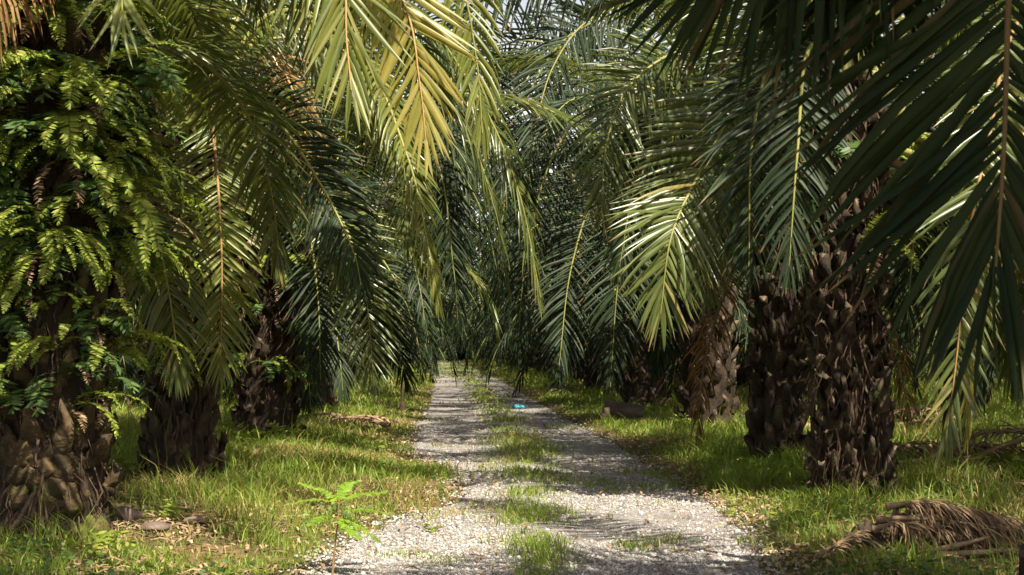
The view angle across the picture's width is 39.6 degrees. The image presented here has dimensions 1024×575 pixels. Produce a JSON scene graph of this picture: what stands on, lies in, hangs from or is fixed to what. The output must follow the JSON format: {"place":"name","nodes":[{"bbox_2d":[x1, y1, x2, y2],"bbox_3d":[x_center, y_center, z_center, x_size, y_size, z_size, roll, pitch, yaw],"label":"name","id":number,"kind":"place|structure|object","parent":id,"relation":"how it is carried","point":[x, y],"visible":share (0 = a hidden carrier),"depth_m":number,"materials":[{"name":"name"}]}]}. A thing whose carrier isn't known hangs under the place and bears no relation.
{"place":"outdoors","nodes":[
{"label":"outdoors","id":0,"kind":"place"},
{"bbox_2d":[0,355,1023,574],"bbox_3d":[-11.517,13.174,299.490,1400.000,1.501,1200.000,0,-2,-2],"label":"ground","id":1,"kind":"structure","parent":0,"point":[211,546],"depth_m":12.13,"materials":[{"name":"green plant"}]},
{"bbox_2d":[63,525,135,558],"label":"weed","id":2,"kind":"object","parent":1,"relation":"on","point":[102,540],"visible":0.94,"depth_m":9.50,"materials":[{"name":"green plant"}]},
{"bbox_2d":[104,296,149,405],"bbox_3d":[-12.342,-0.531,32.465,10.140,9.132,9.120,0,-2,5],"label":"oil palm","id":3,"kind":"object","parent":1,"relation":"on","point":[128,361],"visible":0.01,"depth_m":31.63,"materials":[{"name":"green plant"}]},
{"bbox_2d":[115,505,141,522],"bbox_3d":[-3.085,1.827,11.445,0.214,0.140,0.176,7,-4,-19],"label":"stone","id":4,"kind":"object","parent":1,"relation":"on","point":[130,514],"visible":0.94,"depth_m":11.38,"materials":[{"name":"grey stone"}]},
{"bbox_2d":[115,36,352,410],"bbox_3d":[-9.048,-1.122,36.307,10.532,10.182,11.159,1,-3,-23],"label":"oil palm","id":5,"kind":"object","parent":1,"relation":"on","point":[143,382],"visible":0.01,"depth_m":32.55,"materials":[{"name":"green plant"}]},
{"bbox_2d":[0,0,511,544],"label":"oil palm","id":6,"kind":"object","parent":1,"relation":"on","point":[56,456],"visible":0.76,"depth_m":10.82,"materials":[{"name":"green plant"}]},
{"bbox_2d":[0,377,24,414],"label":"fern","id":7,"kind":"object","parent":6,"relation":"attached to","point":[15,399],"visible":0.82,"depth_m":10.26,"materials":[{"name":"green plant"}]},
{"bbox_2d":[0,86,26,165],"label":"fern","id":8,"kind":"object","parent":6,"relation":"attached to","point":[10,90],"visible":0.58,"depth_m":10.15,"materials":[{"name":"green plant"}]},
{"bbox_2d":[0,182,31,217],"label":"fern","id":9,"kind":"object","parent":6,"relation":"attached to","point":[19,193],"visible":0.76,"depth_m":10.20,"materials":[{"name":"green plant"}]},
{"bbox_2d":[0,258,33,321],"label":"fern","id":10,"kind":"object","parent":6,"relation":"attached to","point":[11,294],"visible":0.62,"depth_m":10.11,"materials":[{"name":"green plant"}]},
{"bbox_2d":[0,195,35,266],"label":"fern","id":11,"kind":"object","parent":6,"relation":"attached to","point":[5,238],"visible":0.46,"depth_m":10.21,"materials":[{"name":"green plant"}]},
{"bbox_2d":[0,303,37,340],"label":"fern","id":12,"kind":"object","parent":6,"relation":"attached to","point":[12,319],"visible":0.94,"depth_m":10.28,"materials":[{"name":"green plant"}]},
{"bbox_2d":[0,334,38,369],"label":"fern","id":13,"kind":"object","parent":6,"relation":"attached to","point":[13,343],"visible":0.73,"depth_m":10.22,"materials":[{"name":"green plant"}]},
{"bbox_2d":[0,227,60,296],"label":"fern","id":14,"kind":"object","parent":6,"relation":"attached to","point":[42,271],"visible":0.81,"depth_m":10.12,"materials":[{"name":"green plant"}]},
{"bbox_2d":[0,110,86,159],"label":"fern","id":15,"kind":"object","parent":6,"relation":"attached to","point":[62,154],"visible":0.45,"depth_m":10.23,"materials":[{"name":"green plant"}]},
{"bbox_2d":[8,0,84,43],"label":"fern","id":16,"kind":"object","parent":6,"relation":"attached to","point":[25,24],"visible":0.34,"depth_m":10.17,"materials":[{"name":"green plant"}]},
{"bbox_2d":[15,291,78,316],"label":"fern","id":17,"kind":"object","parent":6,"relation":"attached to","point":[41,302],"visible":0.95,"depth_m":10.30,"materials":[{"name":"green plant"}]},
{"bbox_2d":[0,115,95,170],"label":"fern","id":18,"kind":"object","parent":6,"relation":"attached to","point":[49,151],"visible":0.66,"depth_m":10.18,"materials":[{"name":"green plant"}]},
{"bbox_2d":[6,323,89,376],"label":"fern","id":19,"kind":"object","parent":6,"relation":"attached to","point":[46,340],"visible":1,"depth_m":10.13,"materials":[{"name":"green plant"}]},
{"bbox_2d":[2,0,95,49],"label":"fern","id":20,"kind":"object","parent":6,"relation":"attached to","point":[60,18],"visible":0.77,"depth_m":10.19,"materials":[{"name":"green plant"}]},
{"bbox_2d":[0,49,105,115],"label":"fern","id":21,"kind":"object","parent":6,"relation":"attached to","point":[12,78],"visible":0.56,"depth_m":10.12,"materials":[{"name":"green plant"}]},
{"bbox_2d":[0,214,107,290],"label":"fern","id":22,"kind":"object","parent":6,"relation":"attached to","point":[60,234],"visible":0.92,"depth_m":10.13,"materials":[{"name":"green plant"}]},
{"bbox_2d":[22,278,85,304],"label":"fern","id":23,"kind":"object","parent":6,"relation":"attached to","point":[54,288],"visible":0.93,"depth_m":10.31,"materials":[{"name":"green plant"}]},
{"bbox_2d":[9,239,102,289],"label":"fern","id":24,"kind":"object","parent":6,"relation":"attached to","point":[65,256],"visible":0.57,"depth_m":10.22,"materials":[{"name":"green plant"}]},
{"bbox_2d":[0,47,113,145],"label":"fern","id":25,"kind":"object","parent":6,"relation":"attached to","point":[51,68],"visible":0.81,"depth_m":10.09,"materials":[{"name":"green plant"}]},
{"bbox_2d":[0,204,113,284],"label":"fern","id":26,"kind":"object","parent":6,"relation":"attached to","point":[96,242],"visible":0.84,"depth_m":10.27,"materials":[{"name":"green plant"}]},
{"bbox_2d":[22,370,92,416],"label":"fern","id":27,"kind":"object","parent":6,"relation":"attached to","point":[34,387],"visible":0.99,"depth_m":10.22,"materials":[{"name":"green plant"}]},
{"bbox_2d":[0,0,115,27],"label":"fern","id":28,"kind":"object","parent":6,"relation":"attached to","point":[83,4],"visible":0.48,"depth_m":10.29,"materials":[{"name":"green plant"}]},
{"bbox_2d":[21,76,122,198],"bbox_3d":[-3.195,-1.059,10.223,0.675,0.842,0.591,-1,-3,22],"label":"fern","id":29,"kind":"object","parent":6,"relation":"attached to","point":[65,118],"visible":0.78,"depth_m":10.15,"materials":[{"name":"green plant"}]},
{"bbox_2d":[0,116,149,211],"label":"fern","id":30,"kind":"object","parent":6,"relation":"attached to","point":[5,169],"visible":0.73,"depth_m":10.24,"materials":[{"name":"green plant"}]},
{"bbox_2d":[35,177,127,231],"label":"fern","id":31,"kind":"object","parent":6,"relation":"attached to","point":[86,184],"visible":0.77,"depth_m":10.32,"materials":[{"name":"green plant"}]},
{"bbox_2d":[34,187,139,269],"bbox_3d":[-3.118,-0.446,10.390,0.438,0.632,0.747,-2,-3,40],"label":"fern","id":32,"kind":"object","parent":6,"relation":"attached to","point":[94,212],"visible":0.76,"depth_m":10.34,"materials":[{"name":"green plant"}]},
{"bbox_2d":[0,46,174,124],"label":"fern","id":33,"kind":"object","parent":6,"relation":"attached to","point":[117,56],"visible":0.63,"depth_m":10.39,"materials":[{"name":"green plant"}]},
{"bbox_2d":[67,348,124,383],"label":"fern","id":34,"kind":"object","parent":6,"relation":"attached to","point":[81,363],"visible":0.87,"depth_m":10.41,"materials":[{"name":"green plant"}]},
{"bbox_2d":[67,310,125,351],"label":"fern","id":35,"kind":"object","parent":6,"relation":"attached to","point":[83,326],"visible":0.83,"depth_m":10.47,"materials":[{"name":"green plant"}]},
{"bbox_2d":[14,122,183,218],"bbox_3d":[-2.979,-0.859,10.331,1.155,0.710,0.534,0,-2,-2],"label":"fern","id":36,"kind":"object","parent":6,"relation":"attached to","point":[94,168],"visible":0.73,"depth_m":10.25,"materials":[{"name":"green plant"}]},
{"bbox_2d":[55,58,147,134],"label":"fern","id":37,"kind":"object","parent":6,"relation":"attached to","point":[96,80],"visible":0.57,"depth_m":10.44,"materials":[{"name":"green plant"}]},
{"bbox_2d":[72,309,143,357],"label":"fern","id":38,"kind":"object","parent":6,"relation":"attached to","point":[116,323],"visible":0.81,"depth_m":10.51,"materials":[{"name":"green plant"}]},
{"bbox_2d":[72,296,143,339],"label":"fern","id":39,"kind":"object","parent":6,"relation":"attached to","point":[91,301],"visible":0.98,"depth_m":10.53,"materials":[{"name":"green plant"}]},
{"bbox_2d":[70,391,151,438],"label":"fern","id":40,"kind":"object","parent":6,"relation":"attached to","point":[81,418],"visible":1,"depth_m":10.35,"materials":[{"name":"green plant"}]},
{"bbox_2d":[90,221,142,285],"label":"fern","id":41,"kind":"object","parent":6,"relation":"attached to","point":[109,236],"visible":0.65,"depth_m":10.59,"materials":[{"name":"green plant"}]},
{"bbox_2d":[97,262,150,300],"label":"fern","id":42,"kind":"object","parent":6,"relation":"attached to","point":[119,279],"visible":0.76,"depth_m":10.54,"materials":[{"name":"green plant"}]},
{"bbox_2d":[81,96,169,203],"bbox_3d":[-2.921,-1.008,10.568,0.505,0.730,0.875,-2,-3,43],"label":"fern","id":43,"kind":"object","parent":6,"relation":"attached to","point":[109,135],"visible":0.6,"depth_m":10.46,"materials":[{"name":"green plant"}]},
{"bbox_2d":[96,374,161,427],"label":"fern","id":44,"kind":"object","parent":6,"relation":"attached to","point":[128,382],"visible":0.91,"depth_m":10.65,"materials":[{"name":"green plant"}]},
{"bbox_2d":[88,0,173,51],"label":"fern","id":45,"kind":"object","parent":6,"relation":"attached to","point":[146,14],"visible":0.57,"depth_m":10.96,"materials":[{"name":"green plant"}]},
{"bbox_2d":[98,0,164,48],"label":"fern","id":46,"kind":"object","parent":6,"relation":"attached to","point":[161,37],"visible":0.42,"depth_m":10.79,"materials":[{"name":"green plant"}]},
{"bbox_2d":[106,246,159,302],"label":"fern","id":47,"kind":"object","parent":6,"relation":"attached to","point":[117,252],"visible":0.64,"depth_m":10.72,"materials":[{"name":"green plant"}]},
{"bbox_2d":[115,347,150,377],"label":"fern","id":48,"kind":"object","parent":6,"relation":"attached to","point":[135,354],"visible":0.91,"depth_m":10.76,"materials":[{"name":"green plant"}]},
{"bbox_2d":[96,173,171,250],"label":"fern","id":49,"kind":"object","parent":6,"relation":"attached to","point":[131,183],"visible":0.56,"depth_m":10.55,"materials":[{"name":"green plant"}]},
{"bbox_2d":[100,81,170,143],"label":"fern","id":50,"kind":"object","parent":6,"relation":"attached to","point":[112,86],"visible":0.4,"depth_m":10.50,"materials":[{"name":"green plant"}]},
{"bbox_2d":[91,86,183,143],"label":"fern","id":51,"kind":"object","parent":6,"relation":"attached to","point":[139,108],"visible":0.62,"depth_m":10.67,"materials":[{"name":"green plant"}]},
{"bbox_2d":[110,119,172,175],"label":"fern","id":52,"kind":"object","parent":6,"relation":"attached to","point":[143,136],"visible":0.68,"depth_m":10.86,"materials":[{"name":"green plant"}]},
{"bbox_2d":[89,328,199,375],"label":"fern","id":53,"kind":"object","parent":6,"relation":"attached to","point":[121,340],"visible":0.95,"depth_m":10.70,"materials":[{"name":"green plant"}]},
{"bbox_2d":[109,31,184,116],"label":"fern","id":54,"kind":"object","parent":6,"relation":"attached to","point":[138,64],"visible":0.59,"depth_m":10.79,"materials":[{"name":"green plant"}]},
{"bbox_2d":[112,212,181,295],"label":"fern","id":55,"kind":"object","parent":6,"relation":"attached to","point":[141,289],"visible":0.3,"depth_m":11.10,"materials":[{"name":"green plant"}]},
{"bbox_2d":[107,20,186,77],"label":"fern","id":56,"kind":"object","parent":6,"relation":"attached to","point":[137,39],"visible":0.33,"depth_m":10.88,"materials":[{"name":"green plant"}]},
{"bbox_2d":[111,51,186,153],"bbox_3d":[-2.828,-1.442,11.087,0.605,0.693,1.000,0,-2,-2],"label":"fern","id":57,"kind":"object","parent":6,"relation":"attached to","point":[149,62],"visible":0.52,"depth_m":10.92,"materials":[{"name":"green plant"}]},
{"bbox_2d":[115,121,187,205],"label":"fern","id":58,"kind":"object","parent":6,"relation":"attached to","point":[126,164],"visible":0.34,"depth_m":10.92,"materials":[{"name":"green plant"}]},
{"bbox_2d":[109,213,206,300],"bbox_3d":[-2.702,-0.214,10.838,0.759,0.640,1.328,1,-3,-32],"label":"fern","id":59,"kind":"object","parent":6,"relation":"attached to","point":[137,255],"visible":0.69,"depth_m":10.62,"materials":[{"name":"green plant"}]},
{"bbox_2d":[112,40,211,137],"bbox_3d":[-2.722,-1.528,11.004,0.734,0.613,1.115,0,-2,-2],"label":"fern","id":60,"kind":"object","parent":6,"relation":"attached to","point":[176,103],"visible":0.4,"depth_m":11.14,"materials":[{"name":"green plant"}]},
{"bbox_2d":[98,161,229,261],"bbox_3d":[-2.759,-0.585,10.699,0.779,0.780,1.428,-1,-3,21],"label":"fern","id":61,"kind":"object","parent":6,"relation":"attached to","point":[141,205],"visible":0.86,"depth_m":10.42,"materials":[{"name":"green plant"}]},
{"bbox_2d":[3,0,547,481],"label":"oil palm","id":62,"kind":"object","parent":1,"relation":"on","point":[187,424],"visible":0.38,"depth_m":15.25,"materials":[{"name":"green plant"}]},
{"bbox_2d":[106,7,525,409],"bbox_3d":[-4.392,-2.176,30.983,9.347,10.366,9.324,0,-2,-2],"label":"oil palm","id":63,"kind":"object","parent":1,"relation":"on","point":[343,386],"visible":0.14,"depth_m":30.99,"materials":[{"name":"green plant"}]},
{"bbox_2d":[93,0,623,438],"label":"oil palm","id":64,"kind":"object","parent":1,"relation":"on","point":[260,399],"visible":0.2,"depth_m":21.34,"materials":[{"name":"green plant"}]},
{"bbox_2d":[215,48,515,404],"bbox_3d":[-5.620,-2.143,39.663,11.687,11.080,11.051,1,-2,-18],"label":"oil palm","id":65,"kind":"object","parent":1,"relation":"on","point":[424,313],"visible":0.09,"depth_m":38.16,"materials":[{"name":"green plant"}]},
{"bbox_2d":[334,133,484,387],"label":"oil palm","id":66,"kind":"object","parent":1,"relation":"on","point":[418,289],"visible":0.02,"depth_m":46.08,"materials":[{"name":"green plant"}]},
{"bbox_2d":[339,175,492,382],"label":"oil palm","id":67,"kind":"object","parent":1,"relation":"on","point":[464,320],"visible":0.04,"depth_m":56.03,"materials":[{"name":"green plant"}]},
{"bbox_2d":[442,209,556,372],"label":"oil palm","id":68,"kind":"object","parent":1,"relation":"on","point":[537,356],"visible":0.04,"depth_m":73.15,"materials":[{"name":"green plant"}]},
{"bbox_2d":[444,172,576,376],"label":"oil palm","id":69,"kind":"object","parent":1,"relation":"on","point":[491,348],"visible":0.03,"depth_m":65.57,"materials":[{"name":"green plant"}]},
{"bbox_2d":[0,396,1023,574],"bbox_3d":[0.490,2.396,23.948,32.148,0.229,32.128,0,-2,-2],"label":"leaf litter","id":70,"kind":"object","parent":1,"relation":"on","point":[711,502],"visible":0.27,"depth_m":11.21,"materials":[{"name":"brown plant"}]},
{"bbox_2d":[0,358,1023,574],"bbox_3d":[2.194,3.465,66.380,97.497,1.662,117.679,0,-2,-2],"label":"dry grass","id":71,"kind":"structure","parent":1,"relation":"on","point":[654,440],"depth_m":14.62,"materials":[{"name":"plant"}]},
{"bbox_2d":[466,159,587,379],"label":"oil palm","id":72,"kind":"object","parent":1,"relation":"on","point":[576,364],"visible":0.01,"depth_m":56.89,"materials":[{"name":"green plant"}]},
{"bbox_2d":[445,77,676,389],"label":"oil palm","id":73,"kind":"object","parent":1,"relation":"on","point":[592,376],"visible":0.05,"depth_m":47.67,"materials":[{"name":"green plant"}]},
{"bbox_2d":[433,0,754,406],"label":"oil palm","id":74,"kind":"object","parent":1,"relation":"on","point":[639,387],"visible":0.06,"depth_m":32.35,"materials":[{"name":"green plant"}]},
{"bbox_2d":[453,80,748,397],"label":"oil palm","id":75,"kind":"object","parent":1,"relation":"on","point":[522,365],"visible":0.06,"depth_m":40.31,"materials":[{"name":"green plant"}]},
{"bbox_2d":[599,401,643,420],"bbox_3d":[2.110,2.417,27.530,0.857,0.408,0.425,3,9,5],"label":"palm log","id":76,"kind":"object","parent":1,"relation":"on","point":[623,410],"visible":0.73,"depth_m":27.37,"materials":[{"name":"brown wood"}]},
{"bbox_2d":[474,0,947,427],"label":"oil palm","id":77,"kind":"object","parent":1,"relation":"on","point":[724,385],"visible":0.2,"depth_m":24.40,"materials":[{"name":"green plant"}]},
{"bbox_2d":[525,64,910,389],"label":"oil palm","id":78,"kind":"object","parent":1,"relation":"on","point":[742,377],"visible":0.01,"depth_m":43.93,"materials":[{"name":"green plant"}]},
{"bbox_2d":[439,0,1023,462],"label":"oil palm","id":79,"kind":"object","parent":1,"relation":"on","point":[775,412],"visible":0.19,"depth_m":17.34,"materials":[{"name":"green plant"}]},
{"bbox_2d":[553,55,937,402],"bbox_3d":[6.712,-1.316,36.549,9.678,9.632,10.178,2,-3,-39],"label":"oil palm","id":80,"kind":"object","parent":1,"relation":"on","point":[670,367],"visible":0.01,"depth_m":34.92,"materials":[{"name":"green plant"}]},
{"bbox_2d":[590,0,1023,574],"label":"oil palm","id":81,"kind":"object","parent":1,"relation":"on","point":[920,199],"visible":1,"depth_m":4.59,"materials":[{"name":"green plant"}]},
{"bbox_2d":[604,0,1023,500],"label":"oil palm","id":82,"kind":"object","parent":1,"relation":"on","point":[851,418],"visible":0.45,"depth_m":13.11,"materials":[{"name":"green plant"}]},
{"bbox_2d":[866,218,948,284],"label":"fern","id":83,"kind":"object","parent":82,"relation":"attached to","point":[912,252],"visible":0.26,"depth_m":12.75,"materials":[{"name":"green plant"}]},
{"bbox_2d":[812,513,907,560],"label":"dry frond","id":84,"kind":"object","parent":1,"relation":"on","point":[854,538],"visible":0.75,"depth_m":9.81,"materials":[{"name":"brown plant"}]},
{"bbox_2d":[733,127,996,392],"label":"oil palm","id":85,"kind":"object","parent":1,"relation":"on","point":[914,353],"depth_m":42.83,"materials":[{"name":"green plant"}]},
{"bbox_2d":[857,518,891,552],"bbox_3d":[2.512,1.739,9.940,0.212,0.243,0.136,-29,-10,-8],"label":"frond butt","id":86,"kind":"object","parent":1,"relation":"on","point":[867,523],"visible":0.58,"depth_m":9.90,"materials":[{"name":"brown plant"}]},
{"bbox_2d":[802,441,978,465],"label":"dry frond","id":87,"kind":"object","parent":1,"relation":"on","point":[926,448],"visible":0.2,"depth_m":16.08,"materials":[{"name":"brown plant"}]},
{"bbox_2d":[876,507,941,554],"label":"dry frond","id":88,"kind":"object","parent":1,"relation":"on","point":[880,519],"visible":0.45,"depth_m":9.73,"materials":[{"name":"brown plant"}]},
{"bbox_2d":[805,90,1023,406],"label":"oil palm","id":89,"kind":"object","parent":1,"relation":"on","point":[951,348],"visible":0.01,"depth_m":34.03,"materials":[{"name":"green plant"}]},
{"bbox_2d":[872,521,986,550],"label":"dry frond","id":90,"kind":"object","parent":1,"relation":"on","point":[903,525],"visible":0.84,"depth_m":9.69,"materials":[{"name":"brown plant"}]},
{"bbox_2d":[886,494,1023,549],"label":"dry frond","id":91,"kind":"object","parent":1,"relation":"on","point":[922,503],"visible":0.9,"depth_m":9.79,"materials":[{"name":"brown plant"}]},
{"bbox_2d":[891,0,1023,474],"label":"oil palm","id":92,"kind":"object","parent":1,"relation":"on","point":[949,434],"visible":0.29,"depth_m":10.97,"materials":[{"name":"green plant"}]},
{"bbox_2d":[893,23,1023,423],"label":"oil palm","id":93,"kind":"object","parent":1,"relation":"on","point":[915,385],"visible":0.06,"depth_m":26.22,"materials":[{"name":"green plant"}]},
{"bbox_2d":[926,535,990,550],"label":"frond stalk","id":94,"kind":"object","parent":1,"relation":"on","point":[962,543],"visible":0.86,"depth_m":9.56,"materials":[{"name":"brown plant"}]},
{"bbox_2d":[900,513,1023,554],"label":"dry frond","id":95,"kind":"object","parent":1,"relation":"on","point":[975,534],"visible":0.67,"depth_m":9.71,"materials":[{"name":"brown plant"}]},
{"bbox_2d":[905,506,1023,548],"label":"dry frond","id":96,"kind":"object","parent":1,"relation":"on","point":[948,515],"visible":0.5,"depth_m":9.81,"materials":[{"name":"brown plant"}]},
{"bbox_2d":[908,441,1023,457],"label":"dry frond","id":97,"kind":"object","parent":1,"relation":"on","point":[982,445],"visible":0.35,"depth_m":16.09,"materials":[{"name":"brown plant"}]},
{"bbox_2d":[931,547,1018,559],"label":"frond stalk","id":98,"kind":"object","parent":1,"relation":"on","point":[965,553],"visible":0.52,"depth_m":9.52,"materials":[{"name":"brown plant"}]},
{"bbox_2d":[929,420,1023,457],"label":"dry frond","id":99,"kind":"object","parent":1,"relation":"on","point":[986,433],"visible":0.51,"depth_m":16.64,"materials":[{"name":"brown plant"}]},
{"bbox_2d":[937,41,1023,441],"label":"oil palm","id":100,"kind":"object","parent":1,"relation":"on","point":[988,365],"visible":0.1,"depth_m":19.36,"materials":[{"name":"green plant"}]},
{"bbox_2d":[962,437,1023,466],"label":"dry frond","id":101,"kind":"object","parent":1,"relation":"on","point":[997,449],"visible":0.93,"depth_m":15.79,"materials":[{"name":"brown plant"}]},
{"bbox_2d":[975,443,1023,470],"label":"weed","id":102,"kind":"object","parent":1,"relation":"on","point":[1015,458],"visible":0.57,"depth_m":15.71,"materials":[{"name":"green plant"}]},
{"bbox_2d":[272,358,804,574],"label":"gravel track","id":103,"kind":"structure","parent":0,"point":[447,393],"depth_m":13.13,"materials":[{"name":"grey gravel"}]},
{"bbox_2d":[286,480,393,573],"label":"sapling","id":104,"kind":"object","parent":103,"relation":"on","point":[343,490],"visible":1,"depth_m":9.29,"materials":[{"name":"green plant"}]},
{"bbox_2d":[132,0,1014,295],"label":"sky","id":105,"kind":"structure","parent":0,"point":[523,3],"materials":[{"name":"white"}]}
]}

